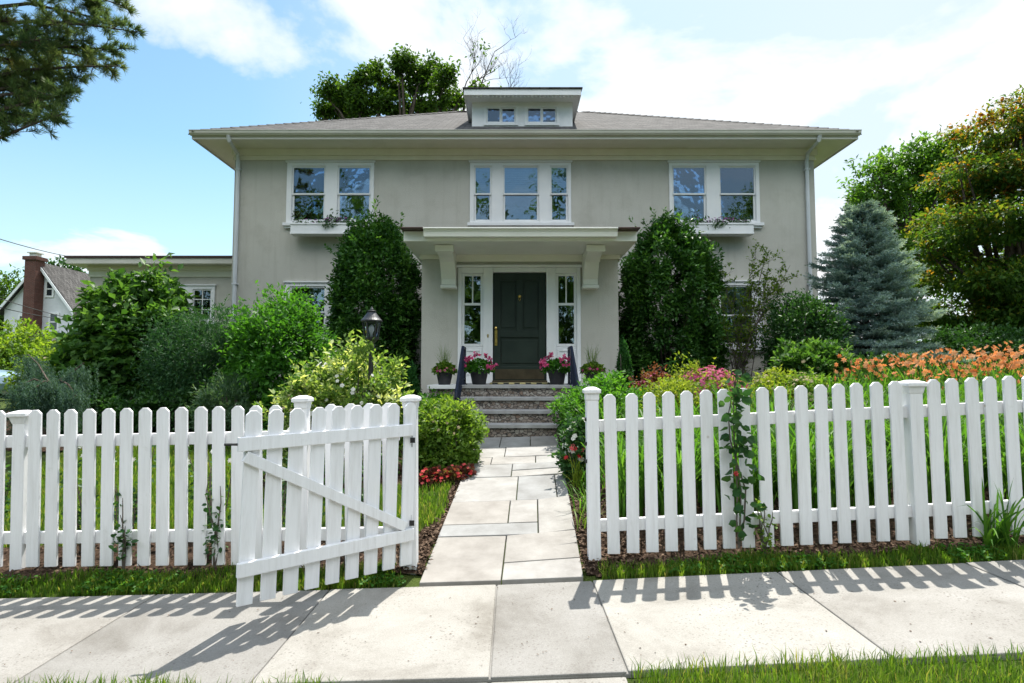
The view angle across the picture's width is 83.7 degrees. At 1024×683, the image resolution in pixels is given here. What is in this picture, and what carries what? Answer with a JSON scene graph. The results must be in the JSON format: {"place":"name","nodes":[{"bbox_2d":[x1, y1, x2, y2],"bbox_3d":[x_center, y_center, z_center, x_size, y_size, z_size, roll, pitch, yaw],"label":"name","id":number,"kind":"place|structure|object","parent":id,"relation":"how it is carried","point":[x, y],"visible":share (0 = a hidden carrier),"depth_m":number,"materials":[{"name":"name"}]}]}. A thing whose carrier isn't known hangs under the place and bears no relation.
{"place":"outdoors","nodes":[
{"label":"outdoors","id":0,"kind":"place"},
{"bbox_2d":[419,436,582,586],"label":"path","id":1,"kind":"structure","parent":0,"point":[478,532],"depth_m":4.66,"materials":[{"name":"beige stone"}]},
{"bbox_2d":[0,560,1023,682],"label":"sidewalk","id":2,"kind":"structure","parent":0,"point":[573,635],"depth_m":3.04,"materials":[{"name":"concrete"}]},
{"bbox_2d":[0,398,1023,682],"bbox_3d":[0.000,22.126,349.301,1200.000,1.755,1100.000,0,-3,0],"label":"ground","id":3,"kind":"structure","parent":0,"point":[412,580],"depth_m":3.78,"materials":[{"name":"green plant"}]},
{"bbox_2d":[0,263,23,330],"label":"green tree","id":4,"kind":"object","parent":3,"relation":"on","point":[4,295],"visible":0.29,"depth_m":56.18,"materials":[{"name":"green plant"}]},
{"bbox_2d":[0,331,27,397],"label":"border shrub","id":5,"kind":"object","parent":3,"relation":"on","point":[4,357],"visible":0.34,"depth_m":19.55,"materials":[{"name":"green plant"}]},
{"bbox_2d":[0,317,55,369],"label":"border shrub","id":6,"kind":"object","parent":3,"relation":"on","point":[21,332],"visible":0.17,"depth_m":20.69,"materials":[{"name":"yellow plant"}]},
{"bbox_2d":[0,341,55,406],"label":"border shrub","id":7,"kind":"object","parent":3,"relation":"on","point":[40,353],"visible":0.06,"depth_m":11.23,"materials":[{"name":"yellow plant"}]},
{"bbox_2d":[0,252,89,342],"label":"neighbour house","id":8,"kind":"structure","parent":3,"relation":"on","point":[45,287],"depth_m":38.15,"materials":[{"name":"white paint"}]},
{"bbox_2d":[46,255,85,272],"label":"dark tree","id":9,"kind":"object","parent":3,"relation":"on","point":[62,261],"visible":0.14,"depth_m":52.19,"materials":[{"name":"green plant"}]},
{"bbox_2d":[0,0,147,143],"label":"pine tree","id":10,"kind":"object","parent":3,"relation":"on","point":[36,88],"visible":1,"depth_m":8.89,"materials":[{"name":"green plant"}]},
{"bbox_2d":[0,395,399,570],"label":"picket fence","id":11,"kind":"object","parent":3,"relation":"on","point":[24,537],"visible":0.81,"depth_m":4.03,"materials":[{"name":"paint"}]},
{"bbox_2d":[4,444,454,547],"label":"lawn grass","id":12,"kind":"structure","parent":3,"relation":"on","point":[427,508],"depth_m":5.45,"materials":[{"name":"green plant"}]},
{"bbox_2d":[224,395,420,606],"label":"gate","id":13,"kind":"structure","parent":3,"relation":"on","point":[252,442],"depth_m":3.56,"materials":[{"name":"paint"}]},
{"bbox_2d":[321,195,421,392],"bbox_3d":[-2.758,-0.744,11.513,2.158,4.489,2.219,0,-3,0],"label":"holly shrub","id":14,"kind":"object","parent":3,"relation":"on","point":[370,247],"visible":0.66,"depth_m":10.88,"materials":[{"name":"green plant"}]},
{"bbox_2d":[300,12,531,120],"bbox_3d":[-4.351,-6.103,25.601,10.567,17.016,4.825,0,-3,0],"label":"oak tree","id":15,"kind":"object","parent":3,"relation":"on","point":[351,98],"visible":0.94,"depth_m":25.09,"materials":[{"name":"green plant"}]},
{"bbox_2d":[64,87,861,397],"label":"house","id":16,"kind":"structure","parent":3,"relation":"on","point":[517,206],"depth_m":12.98,"materials":[{"name":"grey paint"}]},
{"bbox_2d":[170,284,216,325],"bbox_3d":[-8.123,-0.909,14.461,1.325,1.072,0.160,0,-3,0],"label":"window","id":17,"kind":"structure","parent":16,"relation":"in","point":[205,293],"depth_m":14.47,"materials":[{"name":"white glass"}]},
{"bbox_2d":[283,281,333,344],"bbox_3d":[-4.538,-0.635,12.842,1.234,1.443,0.160,0,-3,0],"label":"window","id":18,"kind":"structure","parent":16,"relation":"in","point":[311,284],"depth_m":12.86,"materials":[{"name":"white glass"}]},
{"bbox_2d":[290,208,355,236],"bbox_3d":[-4.070,-2.671,12.725,1.700,0.609,0.408,0,-3,0],"label":"window box","id":19,"kind":"object","parent":16,"relation":"attached to","point":[336,227],"visible":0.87,"depth_m":12.63,"materials":[{"name":"wood"}]},
{"bbox_2d":[282,160,375,228],"bbox_3d":[-4.129,-3.337,13.014,2.091,1.557,0.180,0,-3,0],"label":"window","id":20,"kind":"structure","parent":16,"relation":"in","point":[314,187],"depth_m":13.03,"materials":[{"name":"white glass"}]},
{"bbox_2d":[492,273,546,381],"bbox_3d":[0.136,-0.241,10.243,0.975,1.986,0.140,0,-3,0],"label":"door","id":21,"kind":"structure","parent":16,"relation":"in","point":[519,340],"depth_m":10.26,"materials":[{"name":"paint"}]},
{"bbox_2d":[467,160,573,226],"bbox_3d":[0.199,-3.337,13.014,2.410,1.557,0.180,0,-3,0],"label":"window","id":22,"kind":"structure","parent":16,"relation":"in","point":[496,172],"depth_m":13.02,"materials":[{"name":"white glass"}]},
{"bbox_2d":[667,160,763,228],"bbox_3d":[4.605,-3.337,13.014,2.160,1.557,0.180,0,-3,0],"label":"window","id":23,"kind":"structure","parent":16,"relation":"in","point":[715,188],"depth_m":13.04,"materials":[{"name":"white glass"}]},
{"bbox_2d":[682,209,754,236],"bbox_3d":[4.569,-2.681,12.728,1.578,0.630,0.386,0,-3,0],"label":"window box","id":24,"kind":"object","parent":16,"relation":"attached to","point":[717,227],"visible":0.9,"depth_m":12.63,"materials":[{"name":"wood"}]},
{"bbox_2d":[715,280,763,351],"bbox_3d":[5.097,-0.567,12.867,1.212,1.623,0.220,0,-3,0],"label":"window","id":25,"kind":"structure","parent":16,"relation":"in","point":[738,284],"depth_m":12.89,"materials":[{"name":"white glass"}]},
{"bbox_2d":[0,542,1006,594],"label":"clover","id":26,"kind":"object","parent":3,"relation":"on","point":[984,549],"visible":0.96,"depth_m":3.80,"materials":[{"name":"green plant"}]},
{"bbox_2d":[427,384,586,438],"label":"front steps","id":27,"kind":"structure","parent":3,"relation":"on","point":[516,410],"depth_m":8.42,"materials":[{"name":"stone"}]},
{"bbox_2d":[431,338,457,384],"bbox_3d":[-1.065,0.306,9.008,0.524,0.747,0.546,-2,-4,34],"label":"flower pot","id":28,"kind":"object","parent":27,"relation":"on","point":[444,370],"visible":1,"depth_m":8.91,"materials":[{"name":"plastic"}]},
{"bbox_2d":[454,346,466,403],"bbox_3d":[-0.770,0.614,8.613,0.080,1.136,1.512,0,-3,0],"label":"handrail","id":29,"kind":"object","parent":27,"relation":"on","point":[461,378],"visible":0.72,"depth_m":8.59,"materials":[{"name":"metal"}]},
{"bbox_2d":[464,351,498,384],"bbox_3d":[-0.511,0.425,9.234,0.598,0.538,0.572,0,-3,0],"label":"flower pot","id":30,"kind":"object","parent":27,"relation":"on","point":[476,371],"visible":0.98,"depth_m":9.12,"materials":[{"name":"plastic"}]},
{"bbox_2d":[539,352,569,384],"bbox_3d":[0.704,0.429,9.211,0.550,0.526,0.581,0,-3,0],"label":"flower pot","id":31,"kind":"object","parent":27,"relation":"on","point":[551,366],"visible":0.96,"depth_m":9.11,"materials":[{"name":"plastic"}]},
{"bbox_2d":[567,346,579,391],"bbox_3d":[0.930,0.614,8.613,0.080,1.136,1.512,0,-3,0],"label":"handrail","id":32,"kind":"object","parent":27,"relation":"on","point":[573,378],"visible":0.5,"depth_m":8.80,"materials":[{"name":"metal"}]},
{"bbox_2d":[575,343,606,384],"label":"potted plant","id":33,"kind":"object","parent":27,"relation":"on","point":[588,368],"visible":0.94,"depth_m":8.93,"materials":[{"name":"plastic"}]},
{"bbox_2d":[0,537,1023,598],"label":"grass strip","id":34,"kind":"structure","parent":3,"relation":"on","point":[190,584],"depth_m":3.79,"materials":[{"name":"green plant"}]},
{"bbox_2d":[0,410,1023,582],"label":"mulch bed","id":35,"kind":"object","parent":3,"relation":"on","point":[661,534],"visible":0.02,"depth_m":4.09,"materials":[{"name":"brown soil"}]},
{"bbox_2d":[0,354,98,435],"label":"weeping cedar","id":36,"kind":"object","parent":35,"relation":"on","point":[45,394],"visible":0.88,"depth_m":7.29,"materials":[{"name":"green plant"}]},
{"bbox_2d":[59,446,100,552],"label":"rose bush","id":37,"kind":"object","parent":35,"relation":"on","point":[79,522],"visible":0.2,"depth_m":4.28,"materials":[{"name":"green plant"}]},
{"bbox_2d":[44,378,149,434],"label":"shrub","id":38,"kind":"object","parent":35,"relation":"on","point":[105,394],"visible":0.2,"depth_m":8.63,"materials":[{"name":"green plant"}]},
{"bbox_2d":[108,485,138,570],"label":"rose shoot","id":39,"kind":"object","parent":35,"relation":"on","point":[124,542],"visible":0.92,"depth_m":3.97,"materials":[{"name":"green plant"}]},
{"bbox_2d":[42,252,208,430],"bbox_3d":[-6.617,0.003,10.038,2.486,3.190,2.589,0,-3,0],"label":"dogwood","id":40,"kind":"object","parent":35,"relation":"on","point":[103,334],"visible":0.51,"depth_m":9.32,"materials":[{"name":"green plant"}]},
{"bbox_2d":[98,445,155,551],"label":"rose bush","id":41,"kind":"object","parent":35,"relation":"on","point":[135,505],"visible":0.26,"depth_m":4.21,"materials":[{"name":"green plant"}]},
{"bbox_2d":[96,382,197,433],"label":"shrub","id":42,"kind":"object","parent":35,"relation":"on","point":[145,399],"visible":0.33,"depth_m":8.23,"materials":[{"name":"green plant"}]},
{"bbox_2d":[128,294,251,431],"bbox_3d":[-4.957,0.343,9.340,2.024,2.279,2.271,0,-3,0],"label":"yew shrub","id":43,"kind":"object","parent":35,"relation":"on","point":[176,368],"visible":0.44,"depth_m":8.76,"materials":[{"name":"green plant"}]},
{"bbox_2d":[188,452,230,547],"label":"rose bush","id":44,"kind":"object","parent":35,"relation":"on","point":[227,524],"visible":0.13,"depth_m":4.26,"materials":[{"name":"green plant"}]},
{"bbox_2d":[201,477,230,568],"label":"rose shoot","id":45,"kind":"object","parent":35,"relation":"on","point":[216,530],"visible":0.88,"depth_m":3.97,"materials":[{"name":"green plant"}]},
{"bbox_2d":[185,367,266,445],"bbox_3d":[-3.929,0.903,8.008,1.114,1.099,1.344,0,-3,0],"label":"juniper","id":46,"kind":"object","parent":35,"relation":"on","point":[208,399],"visible":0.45,"depth_m":7.74,"materials":[{"name":"green plant"}]},
{"bbox_2d":[195,280,344,430],"bbox_3d":[-3.650,0.241,9.008,2.107,2.497,2.471,0,-3,0],"label":"leafy bush","id":47,"kind":"object","parent":35,"relation":"on","point":[289,321],"visible":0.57,"depth_m":8.47,"materials":[{"name":"green plant"}]},
{"bbox_2d":[242,373,299,430],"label":"shrub","id":48,"kind":"object","parent":35,"relation":"on","point":[266,400],"visible":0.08,"depth_m":7.96,"materials":[{"name":"green plant"}]},
{"bbox_2d":[251,359,338,483],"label":"flowering shrub","id":49,"kind":"object","parent":35,"relation":"on","point":[290,388],"visible":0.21,"depth_m":6.01,"materials":[{"name":"green plant"}]},
{"bbox_2d":[282,329,422,479],"bbox_3d":[-1.823,0.701,6.438,1.699,1.682,1.422,0,-3,0],"label":"flowering shrub","id":50,"kind":"object","parent":35,"relation":"on","point":[384,382],"visible":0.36,"depth_m":6.24,"materials":[{"name":"green plant"}]},
{"bbox_2d":[361,307,382,402],"bbox_3d":[-1.557,0.570,6.297,0.237,1.922,0.237,0,-3,0],"label":"lamp post","id":51,"kind":"object","parent":35,"relation":"on","point":[371,316],"visible":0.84,"depth_m":6.30,"materials":[{"name":"metal"}]},
{"bbox_2d":[400,359,422,424],"bbox_3d":[-1.501,0.825,8.569,0.477,1.133,0.573,0,-3,0],"label":"cone conifer","id":52,"kind":"object","parent":35,"relation":"on","point":[411,377],"visible":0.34,"depth_m":8.54,"materials":[{"name":"green plant"}]},
{"bbox_2d":[418,466,438,485],"bbox_3d":[-0.882,1.364,5.808,0.296,0.201,0.286,0,-3,0],"label":"begonia","id":53,"kind":"object","parent":35,"relation":"on","point":[423,476],"visible":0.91,"depth_m":5.75,"materials":[{"name":"red plant"}]},
{"bbox_2d":[418,393,489,477],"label":"boxwood shrub","id":54,"kind":"object","parent":35,"relation":"on","point":[442,436],"visible":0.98,"depth_m":6.25,"materials":[{"name":"green plant"}]},
{"bbox_2d":[444,464,465,480],"bbox_3d":[-0.615,1.367,5.942,0.256,0.176,0.271,2,-4,-34],"label":"begonia","id":55,"kind":"object","parent":35,"relation":"on","point":[453,470],"visible":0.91,"depth_m":5.89,"materials":[{"name":"red plant"}]},
{"bbox_2d":[559,445,585,488],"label":"red lily","id":56,"kind":"object","parent":35,"relation":"on","point":[577,478],"visible":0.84,"depth_m":5.53,"materials":[{"name":"green plant"}]},
{"bbox_2d":[548,412,604,483],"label":"white rose","id":57,"kind":"object","parent":35,"relation":"on","point":[572,432],"visible":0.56,"depth_m":5.72,"materials":[{"name":"green plant"}]},
{"bbox_2d":[546,369,656,440],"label":"green shrub","id":58,"kind":"object","parent":35,"relation":"on","point":[609,382],"visible":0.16,"depth_m":7.12,"materials":[{"name":"green plant"}]},
{"bbox_2d":[563,384,642,458],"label":"daylily","id":59,"kind":"object","parent":35,"relation":"on","point":[602,412],"visible":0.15,"depth_m":6.51,"materials":[{"name":"green plant"}]},
{"bbox_2d":[614,335,634,389],"bbox_3d":[1.765,0.613,9.180,0.542,1.460,0.548,-2,-4,34],"label":"cone conifer","id":60,"kind":"object","parent":35,"relation":"on","point":[623,361],"visible":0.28,"depth_m":9.15,"materials":[{"name":"green plant"}]},
{"bbox_2d":[575,431,680,517],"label":"daylily","id":61,"kind":"object","parent":35,"relation":"on","point":[622,486],"visible":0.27,"depth_m":4.60,"materials":[{"name":"green plant"}]},
{"bbox_2d":[601,430,677,511],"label":"daylily","id":62,"kind":"object","parent":35,"relation":"on","point":[640,448],"visible":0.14,"depth_m":4.90,"materials":[{"name":"green plant"}]},
{"bbox_2d":[628,362,679,392],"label":"burgundy shrub","id":63,"kind":"object","parent":35,"relation":"on","point":[653,375],"visible":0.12,"depth_m":8.56,"materials":[{"name":"red plant"}]},
{"bbox_2d":[619,393,718,506],"bbox_3d":[1.538,0.915,5.126,1.252,1.017,1.486,-3,-5,41],"label":"daylily","id":64,"kind":"object","parent":35,"relation":"on","point":[699,490],"visible":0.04,"depth_m":4.98,"materials":[{"name":"green plant"}]},
{"bbox_2d":[639,368,699,415],"bbox_3d":[1.913,0.848,6.856,1.032,1.061,1.205,0,-3,0],"label":"spirea","id":65,"kind":"object","parent":35,"relation":"on","point":[680,388],"visible":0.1,"depth_m":6.67,"materials":[{"name":"green plant"}]},
{"bbox_2d":[638,430,718,515],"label":"daylily","id":66,"kind":"object","parent":35,"relation":"on","point":[679,479],"visible":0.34,"depth_m":4.53,"materials":[{"name":"green plant"}]},
{"bbox_2d":[667,351,752,413],"bbox_3d":[2.575,0.715,7.562,1.296,1.195,1.329,0,-3,0],"label":"pink spirea","id":67,"kind":"object","parent":35,"relation":"on","point":[703,377],"visible":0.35,"depth_m":7.39,"materials":[{"name":"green plant"}]},
{"bbox_2d":[694,425,795,512],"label":"daylily","id":68,"kind":"object","parent":35,"relation":"on","point":[734,481],"visible":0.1,"depth_m":4.58,"materials":[{"name":"green plant"}]},
{"bbox_2d":[705,238,801,382],"bbox_3d":[4.694,-0.447,11.036,2.122,3.161,1.046,0,-3,0],"label":"twiggy shrub","id":69,"kind":"object","parent":35,"relation":"on","point":[741,362],"visible":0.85,"depth_m":11.01,"materials":[{"name":"green plant"}]},
{"bbox_2d":[715,442,796,511],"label":"daylily","id":70,"kind":"object","parent":35,"relation":"on","point":[756,488],"visible":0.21,"depth_m":4.54,"materials":[{"name":"green plant"}]},
{"bbox_2d":[752,494,777,555],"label":"rose shoot","id":71,"kind":"object","parent":35,"relation":"on","point":[765,540],"visible":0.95,"depth_m":3.90,"materials":[{"name":"green plant"}]},
{"bbox_2d":[741,365,803,412],"bbox_3d":[3.151,0.769,6.871,0.860,1.007,1.203,0,-3,0],"label":"spirea","id":72,"kind":"object","parent":35,"relation":"on","point":[768,384],"visible":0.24,"depth_m":6.77,"materials":[{"name":"green plant"}]},
{"bbox_2d":[731,403,815,498],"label":"daylily","id":73,"kind":"object","parent":35,"relation":"on","point":[775,482],"visible":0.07,"depth_m":5.04,"materials":[{"name":"green plant"}]},
{"bbox_2d":[751,288,854,375],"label":"leafy bush","id":74,"kind":"object","parent":35,"relation":"on","point":[799,329],"visible":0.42,"depth_m":9.74,"materials":[{"name":"green plant"}]},
{"bbox_2d":[751,421,870,509],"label":"daylily","id":75,"kind":"object","parent":35,"relation":"on","point":[793,467],"visible":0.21,"depth_m":4.50,"materials":[{"name":"green plant"}]},
{"bbox_2d":[772,366,851,426],"bbox_3d":[3.450,0.779,6.784,0.965,0.962,1.197,0,-3,0],"label":"spirea","id":76,"kind":"object","parent":35,"relation":"on","point":[809,378],"visible":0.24,"depth_m":6.54,"materials":[{"name":"green plant"}]},
{"bbox_2d":[766,337,870,395],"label":"leafy bush","id":77,"kind":"object","parent":35,"relation":"on","point":[820,357],"visible":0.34,"depth_m":8.34,"materials":[{"name":"green plant"}]},
{"bbox_2d":[772,401,889,496],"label":"daylily","id":78,"kind":"object","parent":35,"relation":"on","point":[830,436],"visible":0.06,"depth_m":4.89,"materials":[{"name":"green plant"}]},
{"bbox_2d":[789,422,891,522],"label":"daylily","id":79,"kind":"object","parent":35,"relation":"on","point":[833,489],"visible":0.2,"depth_m":4.44,"materials":[{"name":"green plant"}]},
{"bbox_2d":[830,354,873,405],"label":"daylily","id":80,"kind":"object","parent":35,"relation":"on","point":[856,363],"visible":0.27,"depth_m":7.80,"materials":[{"name":"orange plant"}]},
{"bbox_2d":[785,199,975,377],"bbox_3d":[6.727,-0.802,10.911,3.140,3.802,3.306,0,-3,0],"label":"blue spruce","id":81,"kind":"object","parent":35,"relation":"on","point":[883,324],"visible":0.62,"depth_m":10.52,"materials":[{"name":"green plant"}]},
{"bbox_2d":[831,434,929,505],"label":"daylily","id":82,"kind":"object","parent":35,"relation":"on","point":[871,489],"visible":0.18,"depth_m":4.57,"materials":[{"name":"green plant"}]},
{"bbox_2d":[856,352,916,400],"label":"daylily","id":83,"kind":"object","parent":35,"relation":"on","point":[885,369],"visible":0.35,"depth_m":7.87,"materials":[{"name":"orange plant"}]},
{"bbox_2d":[829,372,945,460],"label":"daylily","id":84,"kind":"object","parent":35,"relation":"on","point":[885,404],"visible":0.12,"depth_m":5.79,"materials":[{"name":"green plant"}]},
{"bbox_2d":[851,349,944,389],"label":"daylily","id":85,"kind":"object","parent":35,"relation":"on","point":[880,357],"visible":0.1,"depth_m":8.66,"materials":[{"name":"orange plant"}]},
{"bbox_2d":[880,349,939,387],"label":"daylily","id":86,"kind":"object","parent":35,"relation":"on","point":[922,362],"visible":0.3,"depth_m":7.55,"materials":[{"name":"orange plant"}]},
{"bbox_2d":[888,348,948,404],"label":"daylily","id":87,"kind":"object","parent":35,"relation":"on","point":[917,361],"visible":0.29,"depth_m":7.66,"materials":[{"name":"orange plant"}]},
{"bbox_2d":[849,393,1021,502],"bbox_3d":[3.296,0.866,4.574,1.419,0.971,1.196,0,-3,-5],"label":"daylily","id":88,"kind":"object","parent":35,"relation":"on","point":[947,472],"visible":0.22,"depth_m":4.46,"materials":[{"name":"green plant"}]},
{"bbox_2d":[925,348,989,391],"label":"daylily","id":89,"kind":"object","parent":35,"relation":"on","point":[954,352],"visible":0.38,"depth_m":7.95,"materials":[{"name":"orange plant"}]},
{"bbox_2d":[936,358,998,402],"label":"daylily","id":90,"kind":"object","parent":35,"relation":"on","point":[951,372],"visible":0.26,"depth_m":7.31,"materials":[{"name":"orange plant"}]},
{"bbox_2d":[924,414,1023,501],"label":"daylily","id":91,"kind":"object","parent":35,"relation":"on","point":[965,476],"visible":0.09,"depth_m":4.53,"materials":[{"name":"green plant"}]},
{"bbox_2d":[952,356,1022,397],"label":"daylily","id":92,"kind":"object","parent":35,"relation":"on","point":[974,374],"visible":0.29,"depth_m":7.17,"materials":[{"name":"orange plant"}]},
{"bbox_2d":[957,480,1023,548],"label":"strap plant","id":93,"kind":"object","parent":35,"relation":"on","point":[999,533],"visible":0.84,"depth_m":3.88,"materials":[{"name":"green plant"}]},
{"bbox_2d":[959,400,1021,487],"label":"daylily","id":94,"kind":"object","parent":35,"relation":"on","point":[985,472],"visible":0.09,"depth_m":4.98,"materials":[{"name":"green plant"}]},
{"bbox_2d":[960,350,1023,382],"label":"daylily","id":95,"kind":"object","parent":35,"relation":"on","point":[1000,353],"visible":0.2,"depth_m":7.66,"materials":[{"name":"orange plant"}]},
{"bbox_2d":[961,416,1023,499],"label":"daylily","id":96,"kind":"object","parent":35,"relation":"on","point":[1003,462],"visible":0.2,"depth_m":4.46,"materials":[{"name":"green plant"}]},
{"bbox_2d":[962,382,1023,467],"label":"daylily","id":97,"kind":"object","parent":35,"relation":"on","point":[1020,429],"visible":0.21,"depth_m":4.80,"materials":[{"name":"green plant"}]},
{"bbox_2d":[969,354,1021,381],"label":"daylily","id":98,"kind":"object","parent":35,"relation":"on","point":[1000,363],"visible":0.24,"depth_m":7.26,"materials":[{"name":"orange plant"}]},
{"bbox_2d":[618,207,732,390],"bbox_3d":[3.127,-0.661,11.239,2.337,4.094,2.206,0,-3,0],"label":"rhododendron","id":99,"kind":"object","parent":3,"relation":"on","point":[698,333],"visible":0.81,"depth_m":10.70,"materials":[{"name":"green plant"}]},
{"bbox_2d":[582,376,1023,560],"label":"picket fence","id":100,"kind":"object","parent":3,"relation":"on","point":[911,510],"visible":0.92,"depth_m":3.99,"materials":[{"name":"paint"}]},
{"bbox_2d":[718,370,766,547],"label":"climbing rose","id":101,"kind":"object","parent":100,"relation":"attached to","point":[736,393],"visible":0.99,"depth_m":3.90,"materials":[{"name":"green plant"}]},
{"bbox_2d":[835,128,995,349],"bbox_3d":[13.881,-2.547,19.127,4.742,8.709,5.243,-3,-4,39],"label":"green tree","id":102,"kind":"object","parent":3,"relation":"on","point":[904,199],"visible":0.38,"depth_m":18.55,"materials":[{"name":"green plant"}]},
{"bbox_2d":[900,84,1023,347],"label":"maple tree","id":103,"kind":"object","parent":3,"relation":"on","point":[990,286],"visible":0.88,"depth_m":12.28,"materials":[{"name":"green plant"}]},
{"bbox_2d":[914,316,1023,377],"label":"hedge shrub","id":104,"kind":"object","parent":3,"relation":"on","point":[958,339],"visible":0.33,"depth_m":10.29,"materials":[{"name":"green plant"}]},
{"bbox_2d":[0,0,1023,344],"label":"sky","id":105,"kind":"structure","parent":0,"point":[128,177],"materials":[{"name":"blue"}]},
{"bbox_2d":[3,639,1023,682],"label":"verge grass","id":106,"kind":"structure","parent":0,"point":[871,677],"depth_m":2.47,"materials":[{"name":"green plant"}]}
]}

